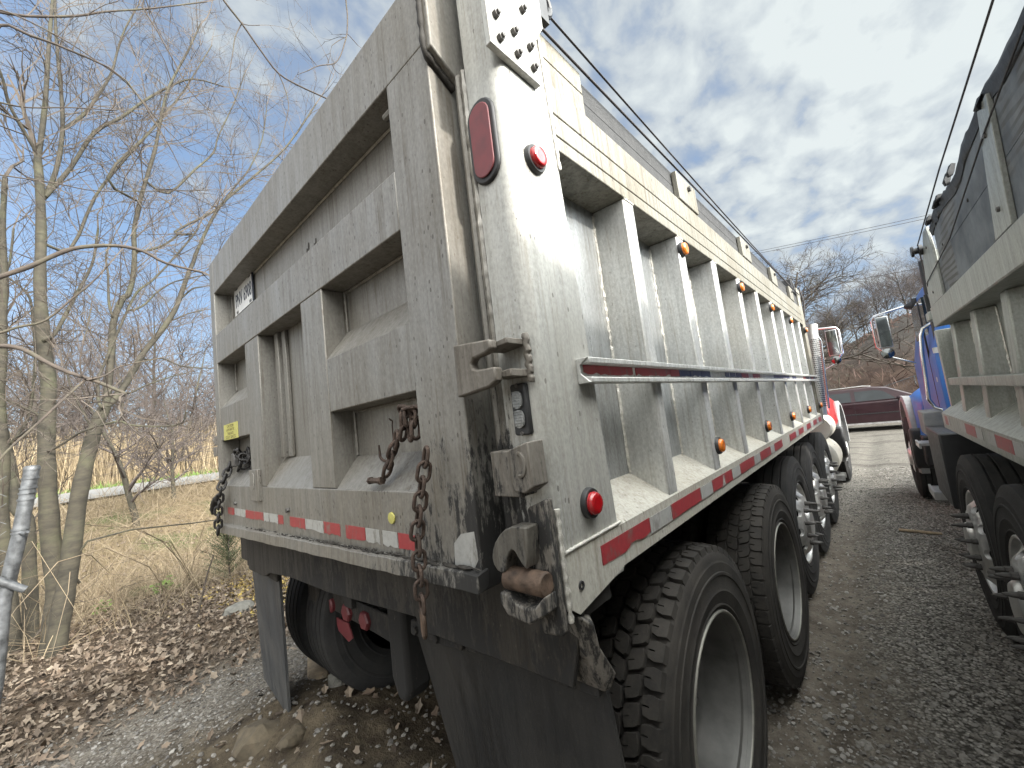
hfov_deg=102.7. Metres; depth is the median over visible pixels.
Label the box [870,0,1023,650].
dump truck
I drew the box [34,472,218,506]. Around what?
path
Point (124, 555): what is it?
brambles
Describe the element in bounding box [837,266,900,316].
bare tree
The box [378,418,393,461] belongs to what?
wire hook
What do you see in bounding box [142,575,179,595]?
green plant
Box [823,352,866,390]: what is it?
bare shrub
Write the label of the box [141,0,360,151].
bare tree
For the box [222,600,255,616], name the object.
rock
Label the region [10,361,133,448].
bare tree
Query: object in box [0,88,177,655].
bare tree
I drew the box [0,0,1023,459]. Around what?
sky
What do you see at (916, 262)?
bare tree
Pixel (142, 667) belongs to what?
leaf litter
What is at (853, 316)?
bare tree
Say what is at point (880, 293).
bare tree
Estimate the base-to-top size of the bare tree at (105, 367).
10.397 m
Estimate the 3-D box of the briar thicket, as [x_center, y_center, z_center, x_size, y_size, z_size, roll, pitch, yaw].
[-24.414,4.070,20.090,10.931,4.405,26.506,-12,-8,41]
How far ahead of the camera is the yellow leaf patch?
4.46 m
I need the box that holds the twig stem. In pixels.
[196,555,213,617]
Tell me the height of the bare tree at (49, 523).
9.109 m
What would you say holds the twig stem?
on the ground at (876, 447)
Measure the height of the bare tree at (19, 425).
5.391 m
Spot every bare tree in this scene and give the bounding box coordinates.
[0,0,272,482]
[0,0,305,656]
[0,0,347,658]
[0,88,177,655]
[0,215,115,645]
[6,291,217,526]
[6,299,117,461]
[6,305,205,461]
[6,306,124,464]
[6,380,64,460]
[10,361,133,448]
[12,327,157,443]
[55,259,213,447]
[64,361,215,498]
[68,322,216,471]
[102,393,147,444]
[116,312,216,436]
[135,372,213,434]
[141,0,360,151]
[173,353,215,432]
[185,390,215,430]
[756,224,915,379]
[811,305,856,343]
[812,304,852,353]
[816,302,863,352]
[834,285,880,337]
[834,296,869,342]
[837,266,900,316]
[844,293,877,333]
[859,271,909,323]
[860,250,921,314]
[891,273,919,314]
[896,254,922,305]
[902,238,936,295]
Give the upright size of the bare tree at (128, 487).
5.524 m
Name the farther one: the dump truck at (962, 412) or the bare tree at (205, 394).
the bare tree at (205, 394)
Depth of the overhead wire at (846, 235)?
22.08 m
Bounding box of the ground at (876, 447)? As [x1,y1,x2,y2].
[0,313,1023,767]
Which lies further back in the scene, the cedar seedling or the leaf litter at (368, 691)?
the cedar seedling
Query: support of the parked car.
on the ground at (876, 447)
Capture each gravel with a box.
[0,632,371,767]
[140,672,885,767]
[767,466,1023,767]
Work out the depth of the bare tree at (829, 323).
35.56 m
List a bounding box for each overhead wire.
[752,214,930,252]
[762,219,922,252]
[815,268,918,287]
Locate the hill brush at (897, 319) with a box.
[824,309,918,390]
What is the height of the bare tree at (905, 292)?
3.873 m
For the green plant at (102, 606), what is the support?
on the ground at (876, 447)
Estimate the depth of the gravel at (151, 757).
2.43 m
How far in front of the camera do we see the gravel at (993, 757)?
2.23 m
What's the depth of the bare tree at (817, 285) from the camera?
18.82 m
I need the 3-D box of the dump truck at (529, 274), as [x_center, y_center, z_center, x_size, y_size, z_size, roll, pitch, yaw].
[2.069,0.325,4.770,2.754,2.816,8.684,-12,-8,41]
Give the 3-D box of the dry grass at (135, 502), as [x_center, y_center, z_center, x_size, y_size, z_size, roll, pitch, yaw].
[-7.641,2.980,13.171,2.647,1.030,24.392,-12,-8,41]
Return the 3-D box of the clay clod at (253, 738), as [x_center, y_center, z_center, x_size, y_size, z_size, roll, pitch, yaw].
[-1.290,1.812,2.100,0.260,0.141,0.208,-5,-6,-14]
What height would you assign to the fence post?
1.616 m
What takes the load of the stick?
on the ground at (876, 447)
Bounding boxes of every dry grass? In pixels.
[6,462,283,678]
[10,477,216,533]
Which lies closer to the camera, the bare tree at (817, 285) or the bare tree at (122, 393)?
the bare tree at (122, 393)
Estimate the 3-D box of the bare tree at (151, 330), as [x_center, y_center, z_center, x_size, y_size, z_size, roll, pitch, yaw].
[-21.839,-0.840,26.889,8.655,12.313,11.304,-6,-6,-7]
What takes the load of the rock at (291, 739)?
on the ground at (876, 447)
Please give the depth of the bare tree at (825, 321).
32.61 m
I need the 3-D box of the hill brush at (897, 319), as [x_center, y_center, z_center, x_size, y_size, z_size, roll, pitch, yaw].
[22.649,-2.293,20.208,37.265,7.066,22.236,-12,-8,41]
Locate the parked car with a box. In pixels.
[825,386,912,425]
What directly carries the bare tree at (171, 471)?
on the ground at (876, 447)
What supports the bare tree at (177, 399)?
on the ground at (876, 447)
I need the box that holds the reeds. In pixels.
[9,416,217,494]
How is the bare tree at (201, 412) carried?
on the ground at (876, 447)
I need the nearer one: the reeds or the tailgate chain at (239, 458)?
the tailgate chain at (239, 458)
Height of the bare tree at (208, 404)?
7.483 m
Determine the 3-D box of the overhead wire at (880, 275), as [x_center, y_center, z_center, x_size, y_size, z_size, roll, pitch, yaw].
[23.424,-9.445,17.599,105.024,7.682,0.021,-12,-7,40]
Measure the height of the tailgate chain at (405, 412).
0.214 m
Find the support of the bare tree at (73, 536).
on the ground at (876, 447)
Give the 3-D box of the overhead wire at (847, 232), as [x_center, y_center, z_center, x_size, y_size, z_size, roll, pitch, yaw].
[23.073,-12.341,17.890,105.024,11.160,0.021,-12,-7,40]
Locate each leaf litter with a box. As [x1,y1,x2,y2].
[0,568,296,767]
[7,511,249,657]
[29,655,440,767]
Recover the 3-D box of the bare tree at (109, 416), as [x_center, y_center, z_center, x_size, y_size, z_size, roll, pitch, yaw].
[-21.246,0.514,20.565,6.967,9.261,9.660,-7,-6,2]
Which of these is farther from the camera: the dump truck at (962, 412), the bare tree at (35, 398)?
the bare tree at (35, 398)
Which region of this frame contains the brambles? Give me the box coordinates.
[0,466,251,664]
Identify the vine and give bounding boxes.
[77,520,213,583]
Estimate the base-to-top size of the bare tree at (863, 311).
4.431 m
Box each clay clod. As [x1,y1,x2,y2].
[231,718,279,761]
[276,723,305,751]
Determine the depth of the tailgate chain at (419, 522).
0.94 m
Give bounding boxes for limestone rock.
[328,674,346,687]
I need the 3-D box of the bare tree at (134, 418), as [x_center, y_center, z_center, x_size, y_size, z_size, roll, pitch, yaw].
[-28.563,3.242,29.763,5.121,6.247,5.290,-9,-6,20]
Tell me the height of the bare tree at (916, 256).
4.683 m
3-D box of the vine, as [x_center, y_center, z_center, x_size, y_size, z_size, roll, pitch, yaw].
[-3.560,1.619,4.254,0.190,0.403,1.483,-10,-7,29]
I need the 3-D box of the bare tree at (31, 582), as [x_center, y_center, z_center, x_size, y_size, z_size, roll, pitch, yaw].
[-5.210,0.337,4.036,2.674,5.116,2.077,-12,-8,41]
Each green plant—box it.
[82,599,113,614]
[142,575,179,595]
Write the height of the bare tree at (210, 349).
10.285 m
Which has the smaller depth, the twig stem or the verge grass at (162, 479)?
the twig stem
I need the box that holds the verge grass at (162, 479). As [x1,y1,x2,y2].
[35,468,218,497]
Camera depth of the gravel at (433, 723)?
1.98 m
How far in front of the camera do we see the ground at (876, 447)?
2.42 m
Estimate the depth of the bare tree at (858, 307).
35.97 m
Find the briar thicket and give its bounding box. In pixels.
[16,422,215,481]
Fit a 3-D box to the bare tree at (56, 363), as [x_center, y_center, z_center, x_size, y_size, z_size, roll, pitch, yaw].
[-25.921,0.713,23.199,6.535,9.297,8.535,-2,-8,-42]
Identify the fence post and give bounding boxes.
[0,465,40,705]
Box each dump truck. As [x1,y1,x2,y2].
[209,0,851,767]
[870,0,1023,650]
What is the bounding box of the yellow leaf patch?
[169,570,287,626]
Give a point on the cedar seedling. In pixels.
(228, 541)
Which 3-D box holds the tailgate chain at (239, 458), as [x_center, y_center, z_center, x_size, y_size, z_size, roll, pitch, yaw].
[-1.481,0.569,2.167,0.386,0.452,0.142,-12,-8,41]
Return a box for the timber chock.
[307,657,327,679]
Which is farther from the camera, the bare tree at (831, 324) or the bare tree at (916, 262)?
the bare tree at (831, 324)
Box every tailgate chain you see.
[210,447,251,535]
[366,404,420,484]
[409,445,431,639]
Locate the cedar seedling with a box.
[199,510,243,580]
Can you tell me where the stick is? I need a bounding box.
[899,528,941,534]
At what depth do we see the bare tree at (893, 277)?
25.24 m

